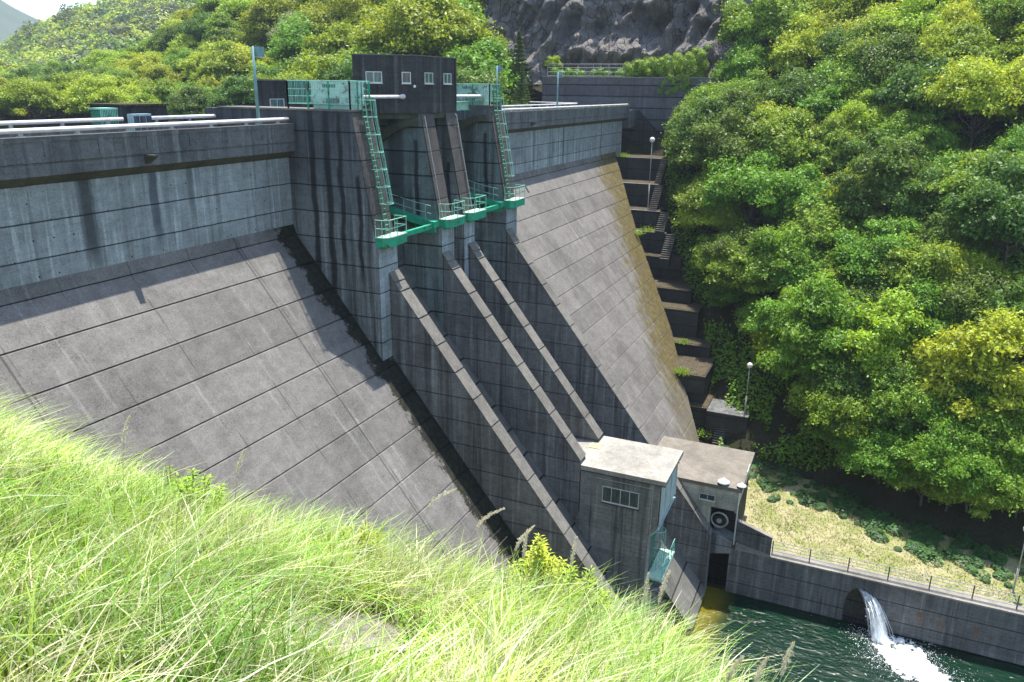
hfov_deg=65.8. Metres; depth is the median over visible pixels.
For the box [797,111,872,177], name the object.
broadleaf tree
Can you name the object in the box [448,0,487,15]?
broadleaf tree
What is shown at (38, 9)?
sky
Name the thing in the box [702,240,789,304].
broadleaf tree
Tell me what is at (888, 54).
broadleaf tree
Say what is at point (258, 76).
broadleaf tree
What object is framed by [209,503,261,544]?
leafy weed
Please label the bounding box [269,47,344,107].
broadleaf tree
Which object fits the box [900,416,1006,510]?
broadleaf tree
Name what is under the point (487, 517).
grass plume
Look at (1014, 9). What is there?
broadleaf tree
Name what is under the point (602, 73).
fence shrubbery
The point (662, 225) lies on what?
concrete stairs
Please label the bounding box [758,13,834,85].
broadleaf tree
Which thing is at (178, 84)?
broadleaf tree
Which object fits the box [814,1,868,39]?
broadleaf tree
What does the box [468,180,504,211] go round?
side walkway
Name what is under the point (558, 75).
box lamp
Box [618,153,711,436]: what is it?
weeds
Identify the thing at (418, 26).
broadleaf tree
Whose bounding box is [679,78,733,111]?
broadleaf tree
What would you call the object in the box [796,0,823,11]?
broadleaf tree
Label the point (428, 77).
window
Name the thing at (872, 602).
jet strands
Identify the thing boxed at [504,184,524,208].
steel platform
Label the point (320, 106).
hoist housing
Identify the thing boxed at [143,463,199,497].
leafy weed
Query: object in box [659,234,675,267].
concrete stairs
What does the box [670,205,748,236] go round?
broadleaf tree
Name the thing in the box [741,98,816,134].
broadleaf tree
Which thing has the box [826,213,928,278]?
broadleaf tree
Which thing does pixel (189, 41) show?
broadleaf tree
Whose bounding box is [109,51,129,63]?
broadleaf tree
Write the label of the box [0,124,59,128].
reservoir water
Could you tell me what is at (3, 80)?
broadleaf tree
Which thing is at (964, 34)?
broadleaf tree
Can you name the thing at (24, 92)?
broadleaf tree
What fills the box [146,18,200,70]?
broadleaf tree
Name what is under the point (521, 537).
grass plume
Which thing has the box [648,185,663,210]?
concrete stairs
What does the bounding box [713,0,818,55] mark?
broadleaf tree
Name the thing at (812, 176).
broadleaf tree
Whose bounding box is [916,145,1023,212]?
broadleaf tree
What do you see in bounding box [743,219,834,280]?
broadleaf tree
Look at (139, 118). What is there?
grey cabinet
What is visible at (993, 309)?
broadleaf tree
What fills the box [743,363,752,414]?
globe lamp
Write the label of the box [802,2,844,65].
broadleaf tree
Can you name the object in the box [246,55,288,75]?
broadleaf tree
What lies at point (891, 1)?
broadleaf tree
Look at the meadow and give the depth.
62.79 m
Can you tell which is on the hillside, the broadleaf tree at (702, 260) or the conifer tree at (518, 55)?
the broadleaf tree at (702, 260)
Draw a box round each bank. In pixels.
[0,2,541,125]
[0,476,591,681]
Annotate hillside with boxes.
[621,101,1023,557]
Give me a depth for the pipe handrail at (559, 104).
95.64 m
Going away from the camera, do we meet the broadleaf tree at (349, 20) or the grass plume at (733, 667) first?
the grass plume at (733, 667)
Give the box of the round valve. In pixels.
[710,508,727,527]
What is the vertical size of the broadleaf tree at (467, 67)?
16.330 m
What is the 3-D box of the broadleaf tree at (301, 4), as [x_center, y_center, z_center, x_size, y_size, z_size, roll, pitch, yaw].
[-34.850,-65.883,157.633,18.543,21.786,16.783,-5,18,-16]
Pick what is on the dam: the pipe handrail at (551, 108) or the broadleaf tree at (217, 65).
the pipe handrail at (551, 108)
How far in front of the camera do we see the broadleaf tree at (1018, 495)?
59.51 m
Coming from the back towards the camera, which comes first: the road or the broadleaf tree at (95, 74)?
the broadleaf tree at (95, 74)
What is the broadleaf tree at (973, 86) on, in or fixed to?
on the hillside
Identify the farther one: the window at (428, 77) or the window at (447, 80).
the window at (447, 80)
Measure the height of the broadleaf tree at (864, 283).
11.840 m
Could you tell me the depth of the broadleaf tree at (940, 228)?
73.79 m
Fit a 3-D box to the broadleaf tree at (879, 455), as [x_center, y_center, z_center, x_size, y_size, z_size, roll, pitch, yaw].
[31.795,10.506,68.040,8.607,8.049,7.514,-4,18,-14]
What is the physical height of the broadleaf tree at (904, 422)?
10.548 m
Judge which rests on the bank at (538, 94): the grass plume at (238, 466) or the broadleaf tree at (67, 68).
the broadleaf tree at (67, 68)
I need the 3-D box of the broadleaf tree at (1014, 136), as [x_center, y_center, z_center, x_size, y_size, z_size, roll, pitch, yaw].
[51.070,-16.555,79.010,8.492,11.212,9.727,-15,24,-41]
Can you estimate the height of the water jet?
3.783 m
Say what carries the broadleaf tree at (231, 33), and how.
on the bank at (538, 94)
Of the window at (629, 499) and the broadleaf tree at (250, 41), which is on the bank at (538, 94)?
the broadleaf tree at (250, 41)
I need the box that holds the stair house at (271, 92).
[253,79,311,107]
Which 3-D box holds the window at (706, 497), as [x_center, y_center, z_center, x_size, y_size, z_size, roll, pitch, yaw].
[15.135,12.137,61.411,1.260,0.560,0.098,8,19,22]
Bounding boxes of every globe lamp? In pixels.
[647,137,654,209]
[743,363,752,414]
[1011,527,1023,592]
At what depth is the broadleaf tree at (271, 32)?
148.97 m
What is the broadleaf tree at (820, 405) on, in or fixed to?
on the hillside
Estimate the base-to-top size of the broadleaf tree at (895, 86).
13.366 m
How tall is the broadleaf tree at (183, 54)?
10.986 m
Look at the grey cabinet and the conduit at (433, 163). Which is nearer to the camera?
the grey cabinet
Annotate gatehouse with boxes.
[574,436,683,622]
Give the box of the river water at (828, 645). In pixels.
[653,586,1023,681]
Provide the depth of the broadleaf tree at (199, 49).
159.34 m
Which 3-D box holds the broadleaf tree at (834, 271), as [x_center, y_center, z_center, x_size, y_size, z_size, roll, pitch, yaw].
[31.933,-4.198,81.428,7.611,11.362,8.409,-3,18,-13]
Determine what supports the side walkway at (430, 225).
attached to the dam
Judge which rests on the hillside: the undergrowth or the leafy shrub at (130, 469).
the undergrowth
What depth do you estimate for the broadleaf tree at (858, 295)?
74.48 m
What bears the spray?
on the river water at (828, 645)
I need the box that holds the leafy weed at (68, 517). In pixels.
[43,494,102,541]
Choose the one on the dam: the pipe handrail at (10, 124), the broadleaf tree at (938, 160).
the pipe handrail at (10, 124)
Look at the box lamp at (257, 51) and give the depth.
42.45 m
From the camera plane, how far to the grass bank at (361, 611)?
7.00 m
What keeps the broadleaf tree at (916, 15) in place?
on the hillside
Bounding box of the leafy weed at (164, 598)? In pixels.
[141,582,182,626]
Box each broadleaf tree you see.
[0,66,43,80]
[0,74,11,91]
[0,75,67,127]
[0,90,21,114]
[0,104,27,127]
[7,88,53,125]
[8,60,42,75]
[25,73,56,124]
[39,70,89,118]
[40,59,60,70]
[40,66,54,75]
[50,62,93,75]
[52,63,76,75]
[57,81,90,117]
[59,73,141,115]
[64,81,90,125]
[67,67,103,82]
[68,67,101,77]
[78,48,115,69]
[91,61,117,74]
[99,67,136,78]
[106,68,139,88]
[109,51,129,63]
[111,50,176,73]
[113,75,155,94]
[116,39,162,66]
[124,89,165,102]
[130,77,186,119]
[133,62,182,87]
[140,48,179,71]
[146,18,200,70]
[154,58,185,82]
[158,16,189,32]
[161,33,202,59]
[162,47,194,81]
[164,81,213,121]
[167,6,202,21]
[175,10,234,40]
[175,79,195,87]
[176,40,217,83]
[187,6,216,21]
[187,37,260,83]
[188,74,233,88]
[192,43,206,80]
[192,82,214,118]
[193,0,222,7]
[197,10,245,44]
[199,69,255,118]
[201,27,240,44]
[209,41,278,76]
[211,0,255,25]
[214,34,273,57]
[216,73,274,105]
[232,0,298,60]
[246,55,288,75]
[250,52,310,78]
[265,9,327,60]
[266,7,305,49]
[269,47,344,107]
[293,0,329,14]
[297,0,385,34]
[297,17,359,60]
[315,40,414,79]
[318,47,393,81]
[340,1,377,35]
[342,0,499,59]
[371,0,390,7]
[405,31,538,106]
[420,0,489,56]
[440,20,513,52]
[446,55,508,96]
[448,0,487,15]
[456,62,511,108]
[543,55,563,75]
[658,91,736,174]
[667,106,787,168]
[668,97,697,122]
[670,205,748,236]
[671,177,759,238]
[673,171,703,194]
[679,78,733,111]
[687,228,741,275]
[691,155,787,180]
[694,145,814,226]
[699,221,780,262]
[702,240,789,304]
[705,273,766,317]
[707,81,769,131]
[709,30,779,83]
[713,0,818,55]
[718,65,784,97]
[721,101,837,174]
[730,294,781,332]
[740,283,819,362]
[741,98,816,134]
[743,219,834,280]
[746,311,811,362]
[750,62,840,119]
[753,265,871,389]
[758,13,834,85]
[758,159,836,230]
[769,237,854,286]
[777,184,871,248]
[783,369,883,457]
[786,246,852,286]
[786,356,872,453]
[791,67,872,125]
[791,357,866,395]
[794,253,864,290]
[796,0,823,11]
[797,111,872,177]
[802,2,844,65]
[803,22,868,72]
[804,416,893,453]
[806,0,884,21]
[806,51,882,99]
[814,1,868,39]
[814,167,904,218]
[819,83,913,133]
[822,133,923,226]
[822,283,938,382]
[823,126,902,171]
[826,14,904,68]
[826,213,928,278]
[829,283,897,342]
[833,424,914,484]
[840,231,905,302]
[841,282,876,306]
[842,25,948,87]
[843,0,914,39]
[847,0,903,10]
[856,362,925,434]
[857,231,972,303]
[857,360,958,431]
[864,49,984,124]
[865,0,951,36]
[868,105,970,155]
[870,132,939,178]
[880,164,948,226]
[883,454,962,505]
[890,320,957,382]
[892,277,960,346]
[893,282,940,318]
[896,235,1008,288]
[899,50,1022,149]
[899,388,976,437]
[899,417,996,476]
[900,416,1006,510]
[901,145,987,179]
[905,305,1023,421]
[907,206,1003,261]
[911,19,994,60]
[913,462,1016,520]
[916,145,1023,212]
[920,262,1023,323]
[921,0,971,8]
[921,0,1020,43]
[922,66,967,130]
[922,271,990,324]
[927,305,981,349]
[928,144,1023,272]
[936,20,1023,67]
[937,247,1017,296]
[943,344,1021,410]
[951,385,1023,466]
[963,280,1023,333]
[967,432,1023,514]
[968,0,1023,40]
[969,353,1023,407]
[971,266,1023,319]
[975,298,1023,357]
[982,117,1023,156]
[986,53,1023,125]
[989,463,1023,518]
[992,57,1023,137]
[1003,20,1023,64]
[1004,104,1023,123]
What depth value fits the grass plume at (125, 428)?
8.52 m
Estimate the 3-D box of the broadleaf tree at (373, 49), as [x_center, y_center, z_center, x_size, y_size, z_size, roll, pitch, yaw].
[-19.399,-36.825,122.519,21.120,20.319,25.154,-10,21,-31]
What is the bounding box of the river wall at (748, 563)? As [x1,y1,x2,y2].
[707,519,1023,666]
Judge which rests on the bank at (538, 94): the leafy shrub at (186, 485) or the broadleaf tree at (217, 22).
the broadleaf tree at (217, 22)
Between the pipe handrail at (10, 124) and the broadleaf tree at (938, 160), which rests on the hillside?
the broadleaf tree at (938, 160)
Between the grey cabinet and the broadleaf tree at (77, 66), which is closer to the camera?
the grey cabinet
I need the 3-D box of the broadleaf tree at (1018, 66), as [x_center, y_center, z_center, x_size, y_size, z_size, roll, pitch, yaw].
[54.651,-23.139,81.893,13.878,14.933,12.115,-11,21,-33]
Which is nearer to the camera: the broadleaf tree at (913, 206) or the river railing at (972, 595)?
the river railing at (972, 595)
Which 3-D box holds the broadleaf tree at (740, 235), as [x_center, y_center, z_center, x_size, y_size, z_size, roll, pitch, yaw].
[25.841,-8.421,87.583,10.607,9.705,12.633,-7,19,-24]
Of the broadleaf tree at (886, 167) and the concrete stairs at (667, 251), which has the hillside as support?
the broadleaf tree at (886, 167)
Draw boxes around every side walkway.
[387,192,438,235]
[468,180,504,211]
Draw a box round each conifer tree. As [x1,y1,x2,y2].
[505,31,536,106]
[513,66,529,106]
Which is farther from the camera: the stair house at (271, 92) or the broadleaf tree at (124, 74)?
the broadleaf tree at (124, 74)
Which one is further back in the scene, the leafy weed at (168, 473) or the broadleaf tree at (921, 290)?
the broadleaf tree at (921, 290)
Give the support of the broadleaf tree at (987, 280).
on the hillside
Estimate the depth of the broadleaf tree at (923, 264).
71.18 m
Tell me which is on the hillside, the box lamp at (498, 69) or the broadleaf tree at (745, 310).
the broadleaf tree at (745, 310)
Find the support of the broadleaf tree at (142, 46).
on the bank at (538, 94)
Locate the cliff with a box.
[484,0,811,83]
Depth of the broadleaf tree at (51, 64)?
205.94 m
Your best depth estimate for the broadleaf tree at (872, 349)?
68.64 m
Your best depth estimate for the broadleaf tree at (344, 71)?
111.23 m
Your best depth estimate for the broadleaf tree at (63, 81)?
143.70 m
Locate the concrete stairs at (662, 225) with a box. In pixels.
[654,212,669,239]
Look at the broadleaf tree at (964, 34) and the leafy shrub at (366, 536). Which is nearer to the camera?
the leafy shrub at (366, 536)
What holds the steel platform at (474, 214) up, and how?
attached to the dam
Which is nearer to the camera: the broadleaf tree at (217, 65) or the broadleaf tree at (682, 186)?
the broadleaf tree at (682, 186)
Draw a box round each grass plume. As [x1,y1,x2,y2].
[121,415,130,498]
[234,449,245,534]
[408,488,456,585]
[454,507,505,615]
[502,525,534,611]
[520,529,527,608]
[566,536,577,617]
[638,572,649,661]
[649,569,670,658]
[726,655,743,681]
[754,656,768,681]
[780,641,794,680]
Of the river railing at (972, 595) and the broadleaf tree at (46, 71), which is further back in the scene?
the broadleaf tree at (46, 71)
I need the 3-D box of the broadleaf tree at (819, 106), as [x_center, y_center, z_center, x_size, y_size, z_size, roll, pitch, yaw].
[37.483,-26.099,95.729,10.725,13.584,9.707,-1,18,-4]
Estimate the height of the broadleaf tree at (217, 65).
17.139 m
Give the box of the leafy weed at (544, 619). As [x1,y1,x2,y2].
[528,612,567,654]
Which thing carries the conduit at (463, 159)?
attached to the dam
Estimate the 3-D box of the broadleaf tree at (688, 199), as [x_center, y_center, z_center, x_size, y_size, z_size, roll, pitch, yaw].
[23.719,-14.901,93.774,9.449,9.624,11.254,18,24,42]
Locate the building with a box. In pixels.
[87,103,168,123]
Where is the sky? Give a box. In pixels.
[2,0,101,20]
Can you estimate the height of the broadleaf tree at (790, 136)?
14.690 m
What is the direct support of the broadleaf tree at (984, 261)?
on the hillside
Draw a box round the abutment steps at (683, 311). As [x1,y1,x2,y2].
[616,154,749,442]
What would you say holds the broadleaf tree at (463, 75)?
on the bank at (538, 94)
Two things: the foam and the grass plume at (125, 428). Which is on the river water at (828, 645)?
the foam
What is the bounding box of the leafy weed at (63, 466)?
[28,446,89,489]
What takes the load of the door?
in the gatehouse
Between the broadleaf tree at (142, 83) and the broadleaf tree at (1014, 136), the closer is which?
the broadleaf tree at (1014, 136)
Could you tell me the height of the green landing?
4.125 m
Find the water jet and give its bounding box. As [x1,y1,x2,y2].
[859,588,888,642]
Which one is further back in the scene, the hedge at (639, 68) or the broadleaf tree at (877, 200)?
the hedge at (639, 68)
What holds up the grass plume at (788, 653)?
on the grass bank at (361, 611)
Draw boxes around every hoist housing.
[309,81,363,108]
[457,84,491,104]
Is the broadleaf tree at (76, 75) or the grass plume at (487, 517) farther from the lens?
the broadleaf tree at (76, 75)
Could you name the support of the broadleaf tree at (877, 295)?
on the hillside
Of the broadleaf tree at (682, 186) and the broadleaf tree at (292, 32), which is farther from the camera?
the broadleaf tree at (292, 32)
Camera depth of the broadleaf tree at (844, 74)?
93.08 m
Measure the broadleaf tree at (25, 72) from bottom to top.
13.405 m
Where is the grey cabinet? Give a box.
[127,113,152,130]
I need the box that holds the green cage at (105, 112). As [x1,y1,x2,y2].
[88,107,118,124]
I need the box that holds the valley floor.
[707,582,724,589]
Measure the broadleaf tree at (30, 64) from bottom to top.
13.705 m
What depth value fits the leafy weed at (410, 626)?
7.50 m
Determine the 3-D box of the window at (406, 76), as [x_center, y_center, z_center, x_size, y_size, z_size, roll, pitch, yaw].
[-6.546,-16.286,49.061,0.620,0.720,0.118,-2,18,-9]
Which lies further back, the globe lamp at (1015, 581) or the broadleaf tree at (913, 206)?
the broadleaf tree at (913, 206)
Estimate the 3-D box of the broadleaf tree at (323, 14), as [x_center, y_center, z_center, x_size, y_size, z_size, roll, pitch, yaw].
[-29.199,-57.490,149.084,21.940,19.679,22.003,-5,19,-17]
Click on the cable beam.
(462, 105)
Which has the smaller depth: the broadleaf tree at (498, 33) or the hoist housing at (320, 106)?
the hoist housing at (320, 106)
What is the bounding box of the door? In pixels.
[658,467,676,524]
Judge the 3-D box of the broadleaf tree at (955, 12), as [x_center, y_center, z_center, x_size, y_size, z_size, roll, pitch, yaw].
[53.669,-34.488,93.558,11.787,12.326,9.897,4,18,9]
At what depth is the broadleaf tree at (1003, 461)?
60.67 m
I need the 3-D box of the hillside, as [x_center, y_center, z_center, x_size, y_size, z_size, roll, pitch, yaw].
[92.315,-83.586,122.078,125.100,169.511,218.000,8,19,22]
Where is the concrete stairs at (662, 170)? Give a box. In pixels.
[655,159,667,184]
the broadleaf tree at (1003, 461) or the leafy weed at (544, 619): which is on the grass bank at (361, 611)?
the leafy weed at (544, 619)
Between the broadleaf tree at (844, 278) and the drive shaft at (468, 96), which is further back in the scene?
the broadleaf tree at (844, 278)
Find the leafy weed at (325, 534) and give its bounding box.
[310,520,353,553]
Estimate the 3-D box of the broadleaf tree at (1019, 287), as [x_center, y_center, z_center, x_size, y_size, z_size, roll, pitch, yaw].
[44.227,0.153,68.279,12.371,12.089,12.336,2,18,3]
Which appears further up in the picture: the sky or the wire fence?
the sky
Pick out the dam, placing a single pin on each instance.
(216, 299)
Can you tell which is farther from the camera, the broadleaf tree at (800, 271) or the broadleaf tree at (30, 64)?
the broadleaf tree at (30, 64)
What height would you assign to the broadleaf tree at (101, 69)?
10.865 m
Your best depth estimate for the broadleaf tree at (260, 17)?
155.26 m
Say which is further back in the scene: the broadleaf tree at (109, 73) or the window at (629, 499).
the broadleaf tree at (109, 73)
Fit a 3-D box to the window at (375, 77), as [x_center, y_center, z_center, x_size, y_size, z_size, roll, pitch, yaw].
[-8.501,-16.215,48.756,1.060,0.720,0.118,-2,18,-9]
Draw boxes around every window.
[269,99,284,106]
[365,71,382,83]
[401,72,411,83]
[424,72,433,84]
[443,73,451,84]
[601,486,638,508]
[699,493,714,502]
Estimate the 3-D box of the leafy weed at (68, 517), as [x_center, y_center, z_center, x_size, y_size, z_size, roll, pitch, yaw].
[-4.111,1.718,7.402,0.460,0.599,0.579,9,20,25]
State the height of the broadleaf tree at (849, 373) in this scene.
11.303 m
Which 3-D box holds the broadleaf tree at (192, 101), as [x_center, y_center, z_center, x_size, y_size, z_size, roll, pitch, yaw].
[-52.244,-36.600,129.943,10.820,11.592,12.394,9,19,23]
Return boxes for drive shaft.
[364,94,405,98]
[457,94,482,97]
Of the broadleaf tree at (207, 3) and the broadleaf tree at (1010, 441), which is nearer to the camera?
the broadleaf tree at (1010, 441)
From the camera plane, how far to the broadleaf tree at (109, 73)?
166.36 m
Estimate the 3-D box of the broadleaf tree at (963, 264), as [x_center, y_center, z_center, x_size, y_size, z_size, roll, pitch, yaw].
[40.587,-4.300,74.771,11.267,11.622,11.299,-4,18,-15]
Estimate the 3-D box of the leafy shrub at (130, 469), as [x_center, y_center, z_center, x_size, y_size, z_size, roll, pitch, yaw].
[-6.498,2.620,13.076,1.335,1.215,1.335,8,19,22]
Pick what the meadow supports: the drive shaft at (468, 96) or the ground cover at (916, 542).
the ground cover at (916, 542)
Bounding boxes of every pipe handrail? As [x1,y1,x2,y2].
[0,117,123,128]
[0,117,288,136]
[151,114,215,122]
[500,101,577,107]
[502,104,627,111]
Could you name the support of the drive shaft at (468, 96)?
attached to the control tower
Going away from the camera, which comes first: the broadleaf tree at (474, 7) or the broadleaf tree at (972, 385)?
the broadleaf tree at (972, 385)
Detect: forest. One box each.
[0,0,202,66]
[0,53,27,74]
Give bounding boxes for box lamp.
[251,46,264,124]
[495,66,501,103]
[555,72,561,108]
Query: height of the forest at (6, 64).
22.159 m
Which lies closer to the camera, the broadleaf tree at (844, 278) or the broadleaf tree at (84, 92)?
the broadleaf tree at (844, 278)
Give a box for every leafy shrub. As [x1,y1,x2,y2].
[112,463,152,481]
[134,472,190,492]
[147,467,230,516]
[336,520,383,565]
[503,533,580,605]
[532,562,617,629]
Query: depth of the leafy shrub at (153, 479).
12.22 m
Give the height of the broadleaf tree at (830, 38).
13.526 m
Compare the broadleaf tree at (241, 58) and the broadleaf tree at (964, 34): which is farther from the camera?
the broadleaf tree at (241, 58)
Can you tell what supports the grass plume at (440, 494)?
on the grass bank at (361, 611)
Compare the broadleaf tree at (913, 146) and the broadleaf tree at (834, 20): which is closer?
the broadleaf tree at (913, 146)
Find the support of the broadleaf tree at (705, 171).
on the hillside
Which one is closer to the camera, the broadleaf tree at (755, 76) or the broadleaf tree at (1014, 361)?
the broadleaf tree at (1014, 361)
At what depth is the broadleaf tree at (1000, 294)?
66.97 m
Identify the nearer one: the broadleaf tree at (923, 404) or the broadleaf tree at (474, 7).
the broadleaf tree at (923, 404)
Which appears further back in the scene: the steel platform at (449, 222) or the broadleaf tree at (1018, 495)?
the broadleaf tree at (1018, 495)
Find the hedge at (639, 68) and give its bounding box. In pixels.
[622,44,710,96]
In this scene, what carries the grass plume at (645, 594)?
on the grass bank at (361, 611)
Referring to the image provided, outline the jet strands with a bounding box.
[858,588,893,639]
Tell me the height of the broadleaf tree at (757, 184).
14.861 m
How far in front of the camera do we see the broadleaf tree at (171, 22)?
186.03 m
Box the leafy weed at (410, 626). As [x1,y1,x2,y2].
[393,602,436,644]
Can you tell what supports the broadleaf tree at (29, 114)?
on the bank at (538, 94)
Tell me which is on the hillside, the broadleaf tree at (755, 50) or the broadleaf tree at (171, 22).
the broadleaf tree at (755, 50)
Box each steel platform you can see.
[374,215,407,248]
[439,200,465,229]
[462,194,486,221]
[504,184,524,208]
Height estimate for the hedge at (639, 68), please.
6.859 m
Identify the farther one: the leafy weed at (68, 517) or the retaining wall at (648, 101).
the retaining wall at (648, 101)
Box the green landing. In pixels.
[648,526,674,585]
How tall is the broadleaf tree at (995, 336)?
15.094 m
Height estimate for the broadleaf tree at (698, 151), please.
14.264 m
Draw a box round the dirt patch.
[288,611,425,651]
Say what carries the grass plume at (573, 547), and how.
on the grass bank at (361, 611)
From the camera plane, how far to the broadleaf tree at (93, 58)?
203.51 m
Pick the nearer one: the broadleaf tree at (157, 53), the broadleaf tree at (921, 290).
the broadleaf tree at (921, 290)
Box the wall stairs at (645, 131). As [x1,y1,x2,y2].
[635,110,659,143]
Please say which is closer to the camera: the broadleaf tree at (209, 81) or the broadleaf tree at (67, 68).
the broadleaf tree at (209, 81)
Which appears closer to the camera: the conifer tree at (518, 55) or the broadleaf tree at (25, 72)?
the conifer tree at (518, 55)
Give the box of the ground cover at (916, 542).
[722,445,1023,587]
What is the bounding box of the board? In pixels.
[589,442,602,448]
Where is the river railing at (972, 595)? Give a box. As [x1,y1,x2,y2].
[771,541,1023,608]
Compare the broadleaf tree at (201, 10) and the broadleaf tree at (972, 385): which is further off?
the broadleaf tree at (201, 10)
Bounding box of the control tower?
[351,54,456,118]
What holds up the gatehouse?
attached to the dam
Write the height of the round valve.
1.400 m
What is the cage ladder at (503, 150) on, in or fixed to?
attached to the dam
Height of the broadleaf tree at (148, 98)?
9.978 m
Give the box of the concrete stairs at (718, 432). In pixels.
[712,428,725,445]
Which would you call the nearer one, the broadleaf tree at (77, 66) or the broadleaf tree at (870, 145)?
the broadleaf tree at (870, 145)
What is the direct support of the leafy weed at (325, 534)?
on the grass bank at (361, 611)
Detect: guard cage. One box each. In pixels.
[286,80,370,109]
[457,83,500,104]
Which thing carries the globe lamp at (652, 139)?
on the abutment steps at (683, 311)
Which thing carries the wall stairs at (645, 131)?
on the hillside
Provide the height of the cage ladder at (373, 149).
8.406 m
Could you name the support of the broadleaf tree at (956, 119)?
on the hillside
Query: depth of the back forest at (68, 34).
427.04 m
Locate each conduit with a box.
[424,116,442,216]
[455,114,471,207]
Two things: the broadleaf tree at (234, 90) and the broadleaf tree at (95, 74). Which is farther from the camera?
the broadleaf tree at (95, 74)
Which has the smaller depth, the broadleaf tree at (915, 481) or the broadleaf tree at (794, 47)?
the broadleaf tree at (915, 481)
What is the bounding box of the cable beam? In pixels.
[457,101,469,110]
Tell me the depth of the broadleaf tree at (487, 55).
115.40 m
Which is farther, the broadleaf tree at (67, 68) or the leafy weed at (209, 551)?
the broadleaf tree at (67, 68)
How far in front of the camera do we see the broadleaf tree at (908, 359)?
68.04 m
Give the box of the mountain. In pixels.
[0,0,40,43]
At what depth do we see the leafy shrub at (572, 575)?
10.57 m
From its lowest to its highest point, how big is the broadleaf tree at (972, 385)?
10.673 m
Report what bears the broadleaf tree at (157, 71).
on the bank at (538, 94)
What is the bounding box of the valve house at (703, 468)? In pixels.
[657,436,754,544]
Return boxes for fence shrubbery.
[550,67,628,76]
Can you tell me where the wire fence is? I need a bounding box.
[547,64,640,76]
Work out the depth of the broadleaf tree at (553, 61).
116.71 m
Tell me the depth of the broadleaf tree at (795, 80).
94.61 m
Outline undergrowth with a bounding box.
[664,65,1023,472]
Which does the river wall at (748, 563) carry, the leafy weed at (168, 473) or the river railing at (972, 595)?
the river railing at (972, 595)
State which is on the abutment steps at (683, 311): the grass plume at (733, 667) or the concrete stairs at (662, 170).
the concrete stairs at (662, 170)
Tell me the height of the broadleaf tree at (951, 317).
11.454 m
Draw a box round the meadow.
[699,440,1023,605]
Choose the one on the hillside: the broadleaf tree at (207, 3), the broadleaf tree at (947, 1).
the broadleaf tree at (947, 1)
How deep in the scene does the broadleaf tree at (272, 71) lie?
132.49 m
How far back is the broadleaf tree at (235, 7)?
172.41 m
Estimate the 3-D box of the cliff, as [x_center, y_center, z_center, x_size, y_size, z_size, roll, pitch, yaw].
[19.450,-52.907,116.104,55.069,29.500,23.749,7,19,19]
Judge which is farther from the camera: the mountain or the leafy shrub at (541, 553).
the mountain
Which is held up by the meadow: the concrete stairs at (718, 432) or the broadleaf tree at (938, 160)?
the concrete stairs at (718, 432)
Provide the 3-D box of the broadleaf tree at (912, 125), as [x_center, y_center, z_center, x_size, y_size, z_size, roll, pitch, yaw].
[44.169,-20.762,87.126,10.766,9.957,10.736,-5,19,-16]
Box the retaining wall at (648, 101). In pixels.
[542,76,724,140]
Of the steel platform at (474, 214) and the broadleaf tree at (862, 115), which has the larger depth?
the broadleaf tree at (862, 115)
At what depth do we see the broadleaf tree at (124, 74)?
153.81 m
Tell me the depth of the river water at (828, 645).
56.81 m
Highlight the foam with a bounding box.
[866,630,950,681]
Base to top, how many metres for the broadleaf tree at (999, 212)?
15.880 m
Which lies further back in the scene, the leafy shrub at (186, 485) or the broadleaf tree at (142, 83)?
the broadleaf tree at (142, 83)
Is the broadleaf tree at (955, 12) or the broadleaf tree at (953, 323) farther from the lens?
the broadleaf tree at (955, 12)
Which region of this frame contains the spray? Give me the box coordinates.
[848,608,963,681]
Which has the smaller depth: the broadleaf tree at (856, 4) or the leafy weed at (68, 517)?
the leafy weed at (68, 517)
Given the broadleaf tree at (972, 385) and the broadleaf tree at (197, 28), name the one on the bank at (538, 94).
the broadleaf tree at (197, 28)
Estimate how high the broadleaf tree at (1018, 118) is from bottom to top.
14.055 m
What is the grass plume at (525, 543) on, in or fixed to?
on the grass bank at (361, 611)
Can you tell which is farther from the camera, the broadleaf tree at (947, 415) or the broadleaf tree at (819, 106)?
the broadleaf tree at (819, 106)
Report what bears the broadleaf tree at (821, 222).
on the hillside
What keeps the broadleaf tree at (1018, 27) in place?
on the hillside
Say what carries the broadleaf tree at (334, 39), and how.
on the bank at (538, 94)
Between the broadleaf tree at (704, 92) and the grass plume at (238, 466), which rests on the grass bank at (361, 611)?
the grass plume at (238, 466)
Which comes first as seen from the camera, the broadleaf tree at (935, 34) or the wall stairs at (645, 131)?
the broadleaf tree at (935, 34)
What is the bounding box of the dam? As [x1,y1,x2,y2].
[0,105,712,629]
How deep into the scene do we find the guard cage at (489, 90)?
59.16 m
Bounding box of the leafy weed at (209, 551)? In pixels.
[195,536,226,567]
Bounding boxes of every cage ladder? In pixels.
[360,82,393,234]
[493,84,514,198]
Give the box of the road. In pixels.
[513,107,636,127]
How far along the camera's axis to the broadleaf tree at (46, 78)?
159.31 m
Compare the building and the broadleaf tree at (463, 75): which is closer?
the building
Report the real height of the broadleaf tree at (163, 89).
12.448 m
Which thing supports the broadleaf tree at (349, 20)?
on the bank at (538, 94)

